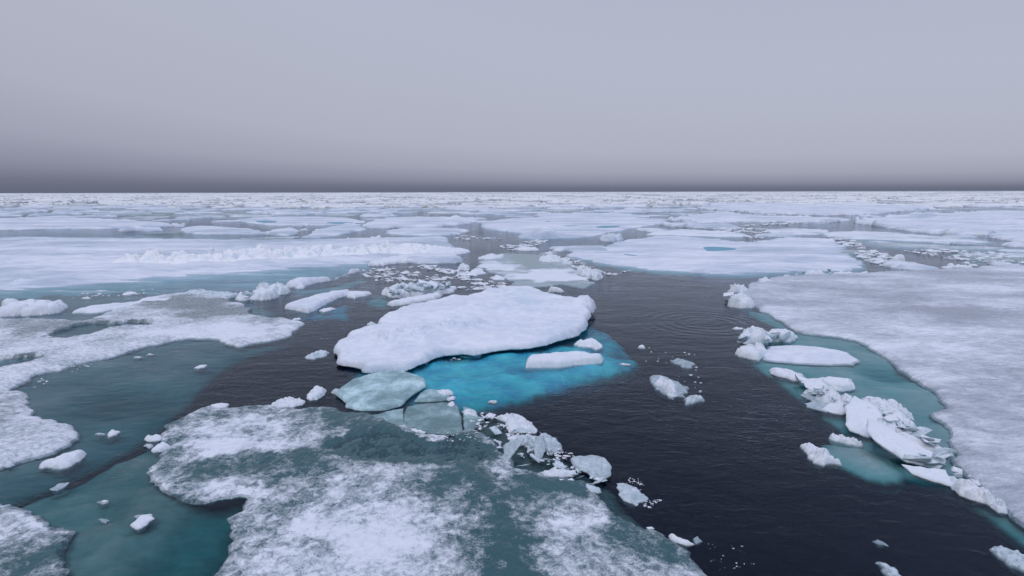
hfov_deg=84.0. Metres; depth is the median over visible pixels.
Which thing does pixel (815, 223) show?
ice floe
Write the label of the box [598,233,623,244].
ice floe
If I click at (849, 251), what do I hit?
ice floe
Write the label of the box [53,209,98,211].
ice floe
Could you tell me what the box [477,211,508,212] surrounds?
ice floe
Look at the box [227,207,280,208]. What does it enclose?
ice floe
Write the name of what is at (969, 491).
ice chunk
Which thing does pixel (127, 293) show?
ice chunk
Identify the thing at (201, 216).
ice floe
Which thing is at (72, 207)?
ice floe
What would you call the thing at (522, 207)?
ice floe
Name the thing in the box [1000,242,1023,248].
ice floe
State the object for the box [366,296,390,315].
submerged ice
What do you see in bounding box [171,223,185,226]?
ice floe
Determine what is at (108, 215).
ice floe
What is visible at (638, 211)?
ice floe
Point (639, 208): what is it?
ice floe
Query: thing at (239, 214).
ice floe
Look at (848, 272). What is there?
ice chunk
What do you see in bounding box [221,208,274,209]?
ice floe
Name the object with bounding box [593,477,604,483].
ice chunk
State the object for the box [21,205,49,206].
ice floe
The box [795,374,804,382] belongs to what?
ice chunk
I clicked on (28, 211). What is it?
ice floe
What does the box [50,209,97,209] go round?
ice floe
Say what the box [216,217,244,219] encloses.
ice floe
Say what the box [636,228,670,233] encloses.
ice floe
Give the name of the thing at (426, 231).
ice floe
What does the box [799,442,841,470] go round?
ice chunk
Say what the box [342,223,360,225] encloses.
ice floe
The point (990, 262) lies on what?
ice floe
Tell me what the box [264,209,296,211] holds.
ice floe
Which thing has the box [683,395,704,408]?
ice chunk
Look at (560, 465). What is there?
ice chunk
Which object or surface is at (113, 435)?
ice chunk
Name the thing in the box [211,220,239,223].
ice floe
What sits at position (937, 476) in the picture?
ice slab
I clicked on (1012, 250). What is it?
ice floe
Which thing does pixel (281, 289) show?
ice chunk
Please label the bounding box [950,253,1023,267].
ice floe
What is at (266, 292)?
ice chunk
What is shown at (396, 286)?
ice chunk
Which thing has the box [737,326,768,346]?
ice chunk
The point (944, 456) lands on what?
ice chunk
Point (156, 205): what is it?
ice floe
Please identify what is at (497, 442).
ice chunk
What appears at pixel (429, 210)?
ice floe
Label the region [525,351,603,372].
ice chunk
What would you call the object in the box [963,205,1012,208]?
ice floe
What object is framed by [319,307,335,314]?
ice chunk
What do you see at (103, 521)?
ice chunk
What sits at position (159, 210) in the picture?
ice floe
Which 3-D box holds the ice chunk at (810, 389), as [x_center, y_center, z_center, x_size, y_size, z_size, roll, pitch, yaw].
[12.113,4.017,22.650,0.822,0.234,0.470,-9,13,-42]
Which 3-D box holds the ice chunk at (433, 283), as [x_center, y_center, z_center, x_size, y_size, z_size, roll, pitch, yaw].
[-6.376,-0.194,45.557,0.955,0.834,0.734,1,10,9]
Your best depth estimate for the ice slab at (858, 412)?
19.65 m
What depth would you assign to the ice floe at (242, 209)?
250.56 m
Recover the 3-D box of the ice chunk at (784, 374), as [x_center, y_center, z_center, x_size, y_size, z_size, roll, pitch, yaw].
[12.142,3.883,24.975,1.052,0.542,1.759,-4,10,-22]
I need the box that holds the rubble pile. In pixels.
[381,282,451,300]
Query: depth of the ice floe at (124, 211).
230.45 m
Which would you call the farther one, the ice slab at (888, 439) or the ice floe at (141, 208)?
the ice floe at (141, 208)
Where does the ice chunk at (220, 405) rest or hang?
on the ice floe at (258, 490)
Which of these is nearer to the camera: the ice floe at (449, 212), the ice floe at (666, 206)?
the ice floe at (449, 212)
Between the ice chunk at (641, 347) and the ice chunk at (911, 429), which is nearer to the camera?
the ice chunk at (911, 429)
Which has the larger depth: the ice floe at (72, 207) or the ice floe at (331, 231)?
the ice floe at (72, 207)
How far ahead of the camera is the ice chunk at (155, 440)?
18.56 m
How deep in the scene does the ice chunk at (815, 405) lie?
21.48 m
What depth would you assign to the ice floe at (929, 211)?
218.16 m
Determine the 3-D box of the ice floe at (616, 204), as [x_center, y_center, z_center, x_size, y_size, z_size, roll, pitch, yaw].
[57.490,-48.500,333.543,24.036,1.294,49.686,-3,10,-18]
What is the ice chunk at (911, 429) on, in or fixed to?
on the ice chunk at (898, 430)
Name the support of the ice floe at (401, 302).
on the sea at (626, 233)
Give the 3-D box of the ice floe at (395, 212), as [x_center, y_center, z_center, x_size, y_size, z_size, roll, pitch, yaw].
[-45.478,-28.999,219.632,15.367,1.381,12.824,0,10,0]
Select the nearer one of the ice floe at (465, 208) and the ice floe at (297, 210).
the ice floe at (297, 210)
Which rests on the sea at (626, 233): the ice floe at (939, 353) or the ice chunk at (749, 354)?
the ice floe at (939, 353)
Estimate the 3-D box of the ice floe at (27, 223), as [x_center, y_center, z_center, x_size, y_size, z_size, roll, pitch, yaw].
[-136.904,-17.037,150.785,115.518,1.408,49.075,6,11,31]
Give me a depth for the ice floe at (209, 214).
206.67 m
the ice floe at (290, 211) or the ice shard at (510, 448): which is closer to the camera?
the ice shard at (510, 448)
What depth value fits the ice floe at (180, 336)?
26.26 m
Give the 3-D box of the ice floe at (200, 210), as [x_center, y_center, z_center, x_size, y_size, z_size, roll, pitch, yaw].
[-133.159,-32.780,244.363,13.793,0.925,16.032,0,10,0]
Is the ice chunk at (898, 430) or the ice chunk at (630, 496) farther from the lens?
the ice chunk at (898, 430)
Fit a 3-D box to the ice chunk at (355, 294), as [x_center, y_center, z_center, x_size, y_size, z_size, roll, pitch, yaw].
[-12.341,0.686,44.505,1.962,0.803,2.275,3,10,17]
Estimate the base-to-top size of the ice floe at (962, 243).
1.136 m
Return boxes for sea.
[0,191,1023,440]
[112,209,1014,575]
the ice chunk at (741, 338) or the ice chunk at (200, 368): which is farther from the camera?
the ice chunk at (741, 338)
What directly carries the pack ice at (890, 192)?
on the sea at (626, 233)
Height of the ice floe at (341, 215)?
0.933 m
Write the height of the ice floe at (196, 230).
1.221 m
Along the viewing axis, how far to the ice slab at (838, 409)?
20.91 m
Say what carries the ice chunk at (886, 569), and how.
on the sea at (626, 233)
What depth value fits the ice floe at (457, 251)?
74.25 m
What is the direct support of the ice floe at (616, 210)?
on the sea at (626, 233)
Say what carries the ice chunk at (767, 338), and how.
on the ice floe at (939, 353)
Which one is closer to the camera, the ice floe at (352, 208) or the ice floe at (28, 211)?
the ice floe at (28, 211)
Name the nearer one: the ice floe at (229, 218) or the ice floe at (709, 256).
the ice floe at (709, 256)
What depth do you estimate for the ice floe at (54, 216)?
191.60 m
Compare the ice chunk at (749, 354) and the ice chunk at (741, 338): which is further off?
the ice chunk at (741, 338)
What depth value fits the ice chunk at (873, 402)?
20.64 m
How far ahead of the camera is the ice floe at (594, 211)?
222.17 m
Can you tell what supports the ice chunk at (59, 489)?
on the sea at (626, 233)
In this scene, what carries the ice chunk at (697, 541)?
on the sea at (626, 233)
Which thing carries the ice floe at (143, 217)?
on the sea at (626, 233)
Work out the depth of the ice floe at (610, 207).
271.07 m
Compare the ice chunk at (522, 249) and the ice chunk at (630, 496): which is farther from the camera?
the ice chunk at (522, 249)
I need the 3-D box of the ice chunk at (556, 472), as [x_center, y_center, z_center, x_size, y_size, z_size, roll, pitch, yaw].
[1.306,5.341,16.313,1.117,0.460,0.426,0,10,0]
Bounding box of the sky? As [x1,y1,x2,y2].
[0,0,1023,192]
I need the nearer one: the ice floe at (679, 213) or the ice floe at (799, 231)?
the ice floe at (799, 231)
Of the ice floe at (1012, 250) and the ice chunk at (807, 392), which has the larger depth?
the ice floe at (1012, 250)
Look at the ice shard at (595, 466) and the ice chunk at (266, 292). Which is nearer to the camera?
the ice shard at (595, 466)
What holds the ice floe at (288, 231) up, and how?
on the sea at (626, 233)
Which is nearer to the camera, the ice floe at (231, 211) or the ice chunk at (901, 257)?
the ice chunk at (901, 257)
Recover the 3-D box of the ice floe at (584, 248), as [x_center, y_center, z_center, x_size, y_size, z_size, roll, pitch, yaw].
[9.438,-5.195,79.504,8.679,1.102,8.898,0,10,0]
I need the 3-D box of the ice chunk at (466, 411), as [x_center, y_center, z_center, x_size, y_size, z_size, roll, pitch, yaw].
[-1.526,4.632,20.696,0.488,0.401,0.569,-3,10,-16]
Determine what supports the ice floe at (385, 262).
on the sea at (626, 233)
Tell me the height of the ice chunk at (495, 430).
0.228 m
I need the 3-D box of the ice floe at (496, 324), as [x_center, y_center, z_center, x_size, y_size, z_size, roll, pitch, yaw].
[-1.191,2.692,32.740,15.802,2.782,22.544,0,10,0]
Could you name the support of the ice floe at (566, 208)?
on the sea at (626, 233)
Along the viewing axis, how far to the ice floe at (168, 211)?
238.64 m
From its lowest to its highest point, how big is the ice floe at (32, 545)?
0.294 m
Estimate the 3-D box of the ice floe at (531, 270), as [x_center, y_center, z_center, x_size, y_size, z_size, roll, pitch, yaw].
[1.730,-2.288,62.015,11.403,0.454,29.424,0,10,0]
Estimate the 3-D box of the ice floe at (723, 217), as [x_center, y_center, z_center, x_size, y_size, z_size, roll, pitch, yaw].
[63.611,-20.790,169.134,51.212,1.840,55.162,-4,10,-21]
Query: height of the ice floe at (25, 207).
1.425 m
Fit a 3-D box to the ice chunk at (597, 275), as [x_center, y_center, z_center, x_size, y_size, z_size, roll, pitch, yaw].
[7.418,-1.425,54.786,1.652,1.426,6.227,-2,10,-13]
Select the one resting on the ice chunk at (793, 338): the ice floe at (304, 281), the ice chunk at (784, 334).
the ice chunk at (784, 334)
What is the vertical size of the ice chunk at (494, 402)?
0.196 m
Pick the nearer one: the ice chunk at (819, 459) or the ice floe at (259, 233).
the ice chunk at (819, 459)
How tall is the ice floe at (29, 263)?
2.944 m
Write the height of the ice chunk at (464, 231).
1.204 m
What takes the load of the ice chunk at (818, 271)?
on the ice floe at (939, 353)
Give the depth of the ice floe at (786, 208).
240.89 m
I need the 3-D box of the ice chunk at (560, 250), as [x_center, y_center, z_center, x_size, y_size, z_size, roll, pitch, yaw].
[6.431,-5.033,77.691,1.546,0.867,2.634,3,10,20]
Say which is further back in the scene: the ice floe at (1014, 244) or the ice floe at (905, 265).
the ice floe at (1014, 244)
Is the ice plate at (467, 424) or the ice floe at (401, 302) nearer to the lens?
the ice plate at (467, 424)
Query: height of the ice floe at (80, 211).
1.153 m
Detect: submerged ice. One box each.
[291,279,367,301]
[298,305,349,332]
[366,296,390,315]
[807,445,905,494]
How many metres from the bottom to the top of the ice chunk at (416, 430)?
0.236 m
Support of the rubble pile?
on the sea at (626, 233)
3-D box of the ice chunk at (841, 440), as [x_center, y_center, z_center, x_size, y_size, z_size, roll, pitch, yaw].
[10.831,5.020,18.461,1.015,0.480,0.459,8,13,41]
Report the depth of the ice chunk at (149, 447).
18.07 m
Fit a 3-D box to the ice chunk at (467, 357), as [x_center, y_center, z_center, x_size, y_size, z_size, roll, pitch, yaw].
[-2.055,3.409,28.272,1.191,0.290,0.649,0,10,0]
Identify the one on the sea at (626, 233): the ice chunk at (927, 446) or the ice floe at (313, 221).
the ice floe at (313, 221)
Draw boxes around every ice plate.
[335,370,425,412]
[371,408,413,428]
[404,402,462,435]
[414,389,449,403]
[463,407,481,429]
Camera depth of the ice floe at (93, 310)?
39.44 m
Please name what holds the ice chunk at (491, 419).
on the sea at (626, 233)
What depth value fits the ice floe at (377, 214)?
200.40 m
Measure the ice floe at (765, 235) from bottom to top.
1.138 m
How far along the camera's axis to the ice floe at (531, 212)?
217.67 m
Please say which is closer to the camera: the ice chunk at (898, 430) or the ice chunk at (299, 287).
the ice chunk at (898, 430)
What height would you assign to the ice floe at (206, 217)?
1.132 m
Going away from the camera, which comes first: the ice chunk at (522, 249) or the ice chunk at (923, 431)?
the ice chunk at (923, 431)
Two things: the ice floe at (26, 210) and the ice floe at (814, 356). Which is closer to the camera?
the ice floe at (814, 356)
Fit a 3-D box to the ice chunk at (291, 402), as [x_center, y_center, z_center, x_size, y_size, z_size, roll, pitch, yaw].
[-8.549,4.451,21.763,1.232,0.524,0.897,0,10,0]
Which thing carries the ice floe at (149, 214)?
on the sea at (626, 233)
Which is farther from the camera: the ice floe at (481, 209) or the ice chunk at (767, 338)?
the ice floe at (481, 209)
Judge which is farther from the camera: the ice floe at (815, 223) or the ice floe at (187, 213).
the ice floe at (187, 213)
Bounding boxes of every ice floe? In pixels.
[0,214,21,216]
[0,217,170,231]
[0,230,454,298]
[0,291,304,507]
[0,504,76,575]
[4,207,44,208]
[6,209,47,211]
[15,211,38,212]
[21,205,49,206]
[22,405,706,575]
[28,212,84,215]
[32,215,69,216]
[43,206,93,207]
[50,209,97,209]
[52,211,106,212]
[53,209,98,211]
[55,206,101,207]
[67,214,116,217]
[71,206,111,208]
[72,293,182,315]
[95,212,151,213]
[102,204,143,206]
[107,210,145,212]
[115,216,168,218]
[118,225,162,234]
[126,207,175,209]
[129,213,170,216]
[131,205,177,206]
[136,215,186,216]
[138,209,180,210]
[143,231,184,236]
[146,210,188,211]
[151,217,191,222]
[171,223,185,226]
[174,212,223,214]
[174,215,224,217]
[176,207,217,209]
[180,226,261,237]
[184,210,216,211]
[184,216,225,217]
[191,213,230,214]
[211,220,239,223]
[214,211,249,212]
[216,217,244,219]
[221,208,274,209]
[221,214,262,214]
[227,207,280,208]
[228,208,274,210]
[232,215,274,217]
[238,216,366,227]
[240,232,264,236]
[243,236,298,239]
[246,210,274,213]
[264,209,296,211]
[265,227,299,236]
[269,211,314,212]
[271,212,322,216]
[281,210,313,210]
[284,289,348,317]
[286,268,364,295]
[292,223,309,228]
[300,225,365,238]
[315,212,345,214]
[324,214,356,217]
[328,208,377,209]
[333,286,636,420]
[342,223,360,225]
[343,210,379,212]
[355,206,388,207]
[360,215,397,218]
[362,213,389,214]
[362,215,478,231]
[365,209,403,210]
[368,255,413,269]
[376,211,412,213]
[384,207,437,209]
[386,227,462,237]
[387,286,456,309]
[407,252,463,268]
[414,209,438,210]
[426,210,459,212]
[426,247,470,256]
[428,211,466,214]
[443,208,489,209]
[453,206,489,207]
[460,212,499,215]
[463,208,497,210]
[476,252,594,289]
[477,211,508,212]
[481,216,666,242]
[494,213,526,216]
[503,207,541,207]
[503,209,530,211]
[505,216,533,217]
[514,212,549,213]
[534,212,649,218]
[543,206,581,207]
[545,210,587,212]
[547,207,584,209]
[548,245,607,253]
[565,235,866,281]
[580,211,609,212]
[588,206,633,209]
[594,209,637,210]
[598,204,629,205]
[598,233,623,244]
[609,212,635,213]
[614,210,647,214]
[624,208,658,209]
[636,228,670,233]
[645,210,688,213]
[646,229,748,240]
[647,209,687,210]
[652,205,692,207]
[659,221,740,231]
[662,213,696,213]
[668,212,849,224]
[697,202,936,216]
[744,266,1023,553]
[754,213,776,215]
[754,233,797,239]
[762,345,859,366]
[765,228,828,237]
[801,222,829,226]
[822,231,994,246]
[831,250,874,255]
[854,210,1023,238]
[864,241,1004,254]
[881,261,938,270]
[906,211,950,212]
[940,235,976,237]
[949,241,976,245]
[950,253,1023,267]
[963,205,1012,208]
[981,210,1020,211]
[986,259,1023,266]
[989,232,1023,242]
[997,249,1023,252]
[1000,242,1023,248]
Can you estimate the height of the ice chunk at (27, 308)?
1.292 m
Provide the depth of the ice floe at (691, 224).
126.92 m
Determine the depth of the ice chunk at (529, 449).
17.58 m
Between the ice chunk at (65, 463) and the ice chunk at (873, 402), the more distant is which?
the ice chunk at (873, 402)
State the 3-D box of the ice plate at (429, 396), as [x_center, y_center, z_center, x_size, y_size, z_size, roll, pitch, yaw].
[-3.054,4.288,22.633,1.502,0.205,1.436,0,10,0]
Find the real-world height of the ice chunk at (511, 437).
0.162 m
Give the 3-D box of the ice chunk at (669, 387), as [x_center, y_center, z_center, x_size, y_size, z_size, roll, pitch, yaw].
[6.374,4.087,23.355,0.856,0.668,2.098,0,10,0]
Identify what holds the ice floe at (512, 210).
on the sea at (626, 233)
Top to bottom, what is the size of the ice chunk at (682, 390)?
0.374 m
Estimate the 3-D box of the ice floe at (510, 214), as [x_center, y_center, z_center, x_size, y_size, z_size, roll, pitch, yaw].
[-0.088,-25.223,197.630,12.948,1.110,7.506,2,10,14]
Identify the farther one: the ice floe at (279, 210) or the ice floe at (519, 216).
the ice floe at (279, 210)
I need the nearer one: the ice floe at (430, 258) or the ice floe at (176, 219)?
the ice floe at (430, 258)
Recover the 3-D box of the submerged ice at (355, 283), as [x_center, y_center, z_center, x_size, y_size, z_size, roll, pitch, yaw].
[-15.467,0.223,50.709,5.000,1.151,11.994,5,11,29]
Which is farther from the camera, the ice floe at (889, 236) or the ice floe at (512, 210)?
the ice floe at (512, 210)
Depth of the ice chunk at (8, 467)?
16.80 m
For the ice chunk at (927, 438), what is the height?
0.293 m
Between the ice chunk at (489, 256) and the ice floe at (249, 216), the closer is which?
the ice chunk at (489, 256)
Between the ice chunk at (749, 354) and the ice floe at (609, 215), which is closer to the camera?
the ice chunk at (749, 354)
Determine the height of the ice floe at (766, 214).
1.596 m
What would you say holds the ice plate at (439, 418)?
on the sea at (626, 233)
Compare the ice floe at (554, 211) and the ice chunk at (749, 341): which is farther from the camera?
the ice floe at (554, 211)
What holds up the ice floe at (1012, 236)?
on the sea at (626, 233)
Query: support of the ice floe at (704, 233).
on the sea at (626, 233)
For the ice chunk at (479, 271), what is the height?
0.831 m
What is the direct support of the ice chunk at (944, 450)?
on the ice slab at (888, 439)
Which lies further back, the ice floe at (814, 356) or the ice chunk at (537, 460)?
the ice floe at (814, 356)
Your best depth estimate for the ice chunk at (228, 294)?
44.34 m
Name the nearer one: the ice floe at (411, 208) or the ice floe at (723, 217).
the ice floe at (723, 217)
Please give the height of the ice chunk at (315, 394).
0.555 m
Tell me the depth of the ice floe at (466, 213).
204.31 m
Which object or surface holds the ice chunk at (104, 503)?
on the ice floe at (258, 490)
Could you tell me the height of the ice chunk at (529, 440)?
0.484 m
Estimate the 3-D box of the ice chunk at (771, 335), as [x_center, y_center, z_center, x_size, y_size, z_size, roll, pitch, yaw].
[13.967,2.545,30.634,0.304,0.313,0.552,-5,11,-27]
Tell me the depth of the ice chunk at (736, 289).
45.50 m
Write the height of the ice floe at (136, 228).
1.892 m
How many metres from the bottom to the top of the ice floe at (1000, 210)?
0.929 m
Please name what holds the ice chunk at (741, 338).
on the ice chunk
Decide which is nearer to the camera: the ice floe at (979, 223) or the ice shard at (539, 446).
the ice shard at (539, 446)
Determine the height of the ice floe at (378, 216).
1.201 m
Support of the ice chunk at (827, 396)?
on the ice floe at (939, 353)
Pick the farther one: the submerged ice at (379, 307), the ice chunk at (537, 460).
the submerged ice at (379, 307)
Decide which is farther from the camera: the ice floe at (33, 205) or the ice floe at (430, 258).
the ice floe at (33, 205)
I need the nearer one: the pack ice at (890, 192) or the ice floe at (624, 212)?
the ice floe at (624, 212)
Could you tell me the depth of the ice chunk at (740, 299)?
39.74 m
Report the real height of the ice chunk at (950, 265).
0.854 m
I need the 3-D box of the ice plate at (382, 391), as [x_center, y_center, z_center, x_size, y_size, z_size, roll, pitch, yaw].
[-5.279,4.099,22.988,3.470,0.448,3.998,0,10,0]
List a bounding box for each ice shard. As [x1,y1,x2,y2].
[502,438,524,461]
[533,436,544,460]
[570,455,611,480]
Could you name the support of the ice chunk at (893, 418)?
on the ice chunk at (898, 430)
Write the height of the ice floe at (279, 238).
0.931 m
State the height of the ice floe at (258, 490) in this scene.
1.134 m
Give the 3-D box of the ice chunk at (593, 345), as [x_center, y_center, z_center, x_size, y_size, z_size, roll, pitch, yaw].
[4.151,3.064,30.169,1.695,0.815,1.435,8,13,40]
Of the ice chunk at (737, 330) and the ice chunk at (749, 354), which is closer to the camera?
the ice chunk at (749, 354)
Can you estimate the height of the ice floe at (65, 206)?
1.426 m
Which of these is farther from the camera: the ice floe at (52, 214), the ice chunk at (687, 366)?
the ice floe at (52, 214)
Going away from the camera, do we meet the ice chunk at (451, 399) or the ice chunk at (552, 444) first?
the ice chunk at (552, 444)
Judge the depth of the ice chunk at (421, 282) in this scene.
45.86 m
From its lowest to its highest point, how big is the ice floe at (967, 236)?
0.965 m
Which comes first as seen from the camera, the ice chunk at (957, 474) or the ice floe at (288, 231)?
the ice chunk at (957, 474)
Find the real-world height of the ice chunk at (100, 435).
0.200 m
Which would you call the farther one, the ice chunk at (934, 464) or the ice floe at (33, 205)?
the ice floe at (33, 205)
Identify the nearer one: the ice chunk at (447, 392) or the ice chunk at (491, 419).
the ice chunk at (491, 419)
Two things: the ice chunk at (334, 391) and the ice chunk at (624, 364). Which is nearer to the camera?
the ice chunk at (334, 391)
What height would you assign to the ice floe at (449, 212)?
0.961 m
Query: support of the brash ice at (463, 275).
on the sea at (626, 233)
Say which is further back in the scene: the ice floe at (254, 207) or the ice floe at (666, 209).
the ice floe at (254, 207)
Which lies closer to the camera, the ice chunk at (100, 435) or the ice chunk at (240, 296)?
the ice chunk at (100, 435)
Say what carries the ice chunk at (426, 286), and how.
on the rubble pile
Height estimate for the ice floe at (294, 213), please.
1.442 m
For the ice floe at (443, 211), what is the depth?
231.80 m
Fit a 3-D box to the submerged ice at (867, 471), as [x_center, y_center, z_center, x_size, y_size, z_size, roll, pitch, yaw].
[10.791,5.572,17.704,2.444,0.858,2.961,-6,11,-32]
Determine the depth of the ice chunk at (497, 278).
52.55 m
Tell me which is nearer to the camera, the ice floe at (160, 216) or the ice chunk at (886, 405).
the ice chunk at (886, 405)
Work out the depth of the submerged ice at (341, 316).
39.57 m
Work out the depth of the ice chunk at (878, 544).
13.14 m
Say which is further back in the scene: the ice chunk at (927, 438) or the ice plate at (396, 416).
the ice plate at (396, 416)
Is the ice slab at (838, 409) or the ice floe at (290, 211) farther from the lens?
the ice floe at (290, 211)
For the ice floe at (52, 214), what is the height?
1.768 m
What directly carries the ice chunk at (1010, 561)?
on the sea at (626, 233)
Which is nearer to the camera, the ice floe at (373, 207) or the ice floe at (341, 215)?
the ice floe at (341, 215)
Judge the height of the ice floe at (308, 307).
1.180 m
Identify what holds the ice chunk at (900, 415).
on the ice chunk at (886, 405)
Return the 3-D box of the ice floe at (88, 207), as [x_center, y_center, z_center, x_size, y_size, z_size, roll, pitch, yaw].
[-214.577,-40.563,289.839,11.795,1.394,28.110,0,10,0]
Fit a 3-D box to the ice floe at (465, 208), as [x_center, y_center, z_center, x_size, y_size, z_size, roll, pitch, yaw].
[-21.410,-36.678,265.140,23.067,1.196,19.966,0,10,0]
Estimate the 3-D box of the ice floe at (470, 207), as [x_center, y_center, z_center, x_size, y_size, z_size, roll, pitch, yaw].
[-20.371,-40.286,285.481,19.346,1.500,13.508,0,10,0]
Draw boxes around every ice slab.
[822,402,845,415]
[844,396,882,438]
[866,418,945,468]
[901,464,952,487]
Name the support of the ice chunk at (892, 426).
on the ice slab at (858, 412)
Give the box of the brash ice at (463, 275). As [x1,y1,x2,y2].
[33,221,1023,566]
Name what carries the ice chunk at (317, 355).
on the sea at (626, 233)
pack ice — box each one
[0,191,1023,194]
[0,193,1023,207]
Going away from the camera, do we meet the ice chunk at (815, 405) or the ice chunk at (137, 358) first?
the ice chunk at (815, 405)
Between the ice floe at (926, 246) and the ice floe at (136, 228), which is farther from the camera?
the ice floe at (136, 228)
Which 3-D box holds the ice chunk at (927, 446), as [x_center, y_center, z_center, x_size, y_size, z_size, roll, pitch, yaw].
[12.836,5.027,17.995,0.916,0.557,1.632,-3,10,-17]
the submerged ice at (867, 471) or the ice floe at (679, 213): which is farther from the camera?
the ice floe at (679, 213)
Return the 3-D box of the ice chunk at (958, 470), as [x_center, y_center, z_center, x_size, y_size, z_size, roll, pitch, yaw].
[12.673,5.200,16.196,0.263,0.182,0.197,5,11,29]
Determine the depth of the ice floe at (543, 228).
128.52 m
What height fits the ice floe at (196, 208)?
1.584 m
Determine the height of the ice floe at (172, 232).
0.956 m
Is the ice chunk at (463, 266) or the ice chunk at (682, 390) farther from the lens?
the ice chunk at (463, 266)
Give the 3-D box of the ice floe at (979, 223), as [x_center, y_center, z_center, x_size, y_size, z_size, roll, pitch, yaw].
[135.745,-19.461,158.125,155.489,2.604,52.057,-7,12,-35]
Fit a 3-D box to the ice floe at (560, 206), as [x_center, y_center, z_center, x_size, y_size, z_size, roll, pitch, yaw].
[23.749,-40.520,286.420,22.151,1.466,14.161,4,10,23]
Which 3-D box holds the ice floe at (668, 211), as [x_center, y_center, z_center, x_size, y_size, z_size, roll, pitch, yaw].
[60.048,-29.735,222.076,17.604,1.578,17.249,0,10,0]
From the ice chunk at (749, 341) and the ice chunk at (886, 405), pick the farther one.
the ice chunk at (749, 341)
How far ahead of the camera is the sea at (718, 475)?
33.38 m
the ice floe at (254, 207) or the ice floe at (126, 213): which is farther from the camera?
the ice floe at (254, 207)
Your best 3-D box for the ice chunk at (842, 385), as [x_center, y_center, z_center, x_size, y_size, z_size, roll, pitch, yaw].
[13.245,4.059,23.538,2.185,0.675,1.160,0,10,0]
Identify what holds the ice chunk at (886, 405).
on the ice floe at (939, 353)
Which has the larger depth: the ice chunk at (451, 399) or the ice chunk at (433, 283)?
the ice chunk at (433, 283)
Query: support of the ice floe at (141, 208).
on the sea at (626, 233)
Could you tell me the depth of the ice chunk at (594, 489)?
15.37 m
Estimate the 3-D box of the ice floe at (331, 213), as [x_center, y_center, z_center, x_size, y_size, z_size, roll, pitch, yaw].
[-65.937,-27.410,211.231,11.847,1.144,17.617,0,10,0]
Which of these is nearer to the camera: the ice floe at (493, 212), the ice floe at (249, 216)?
the ice floe at (249, 216)
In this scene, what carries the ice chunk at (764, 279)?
on the ice floe at (939, 353)
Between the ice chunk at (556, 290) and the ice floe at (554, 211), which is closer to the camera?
the ice chunk at (556, 290)
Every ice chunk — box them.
[0,298,68,318]
[4,464,14,470]
[39,450,86,474]
[50,482,68,494]
[94,433,105,437]
[96,500,108,507]
[98,518,109,524]
[107,429,120,441]
[122,292,136,296]
[130,514,154,533]
[133,356,142,360]
[144,434,161,445]
[144,444,153,450]
[151,442,169,455]
[183,289,237,299]
[194,365,206,372]
[211,402,228,407]
[235,292,249,303]
[249,281,278,304]
[270,282,290,299]
[271,396,304,408]
[295,284,304,290]
[305,350,329,361]
[307,386,326,403]
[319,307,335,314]
[331,388,338,397]
[347,291,371,301]
[387,283,399,288]
[411,285,423,291]
[411,428,425,433]
[418,279,426,286]
[422,284,432,289]
[427,280,438,290]
[437,389,452,396]
[447,396,455,402]
[457,263,469,269]
[459,355,481,358]
[460,229,468,234]
[463,409,476,415]
[465,268,485,278]
[478,253,503,260]
[486,413,493,422]
[487,400,497,404]
[489,426,501,435]
[490,275,505,282]
[493,439,501,445]
[494,413,537,435]
[507,435,516,440]
[511,246,538,253]
[514,434,534,448]
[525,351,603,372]
[527,448,533,454]
[530,453,539,462]
[539,251,572,264]
[539,433,561,456]
[539,467,576,478]
[548,286,563,294]
[552,248,563,253]
[552,462,566,469]
[573,338,602,352]
[576,264,602,283]
[586,484,601,494]
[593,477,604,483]
[616,483,647,508]
[619,363,630,366]
[638,345,645,350]
[649,375,688,402]
[654,376,677,400]
[668,533,693,548]
[670,358,693,372]
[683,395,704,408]
[693,536,701,546]
[723,292,733,299]
[727,290,754,313]
[729,284,747,293]
[732,327,742,333]
[735,342,767,365]
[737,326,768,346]
[737,336,746,341]
[743,339,752,344]
[757,277,768,281]
[763,334,772,342]
[766,332,776,338]
[768,328,797,344]
[769,367,803,383]
[778,330,790,339]
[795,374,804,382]
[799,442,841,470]
[800,394,837,415]
[803,380,814,387]
[803,385,823,394]
[804,269,824,274]
[804,376,854,393]
[807,384,816,392]
[815,387,851,402]
[828,433,863,448]
[834,271,867,273]
[861,398,879,408]
[864,396,916,426]
[872,540,888,548]
[875,562,900,575]
[877,417,920,438]
[878,421,895,431]
[883,399,914,420]
[883,414,898,422]
[892,254,904,260]
[892,412,906,424]
[899,432,953,458]
[903,454,932,461]
[904,427,917,430]
[909,427,932,436]
[920,434,934,440]
[923,463,945,465]
[930,438,940,445]
[931,447,956,457]
[936,452,949,458]
[941,263,972,267]
[949,476,1007,515]
[951,466,962,474]
[953,473,962,476]
[989,545,1023,575]
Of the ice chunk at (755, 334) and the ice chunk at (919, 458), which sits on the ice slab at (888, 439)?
the ice chunk at (919, 458)
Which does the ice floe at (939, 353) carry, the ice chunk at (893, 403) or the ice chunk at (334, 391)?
the ice chunk at (893, 403)
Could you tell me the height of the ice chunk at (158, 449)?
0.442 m
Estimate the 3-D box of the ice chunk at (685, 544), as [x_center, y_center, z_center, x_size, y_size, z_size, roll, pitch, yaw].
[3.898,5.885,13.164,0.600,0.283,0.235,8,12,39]
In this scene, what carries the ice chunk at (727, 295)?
on the ice chunk at (740, 299)
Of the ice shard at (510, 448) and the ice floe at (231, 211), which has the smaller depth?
the ice shard at (510, 448)
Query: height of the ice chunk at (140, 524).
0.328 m

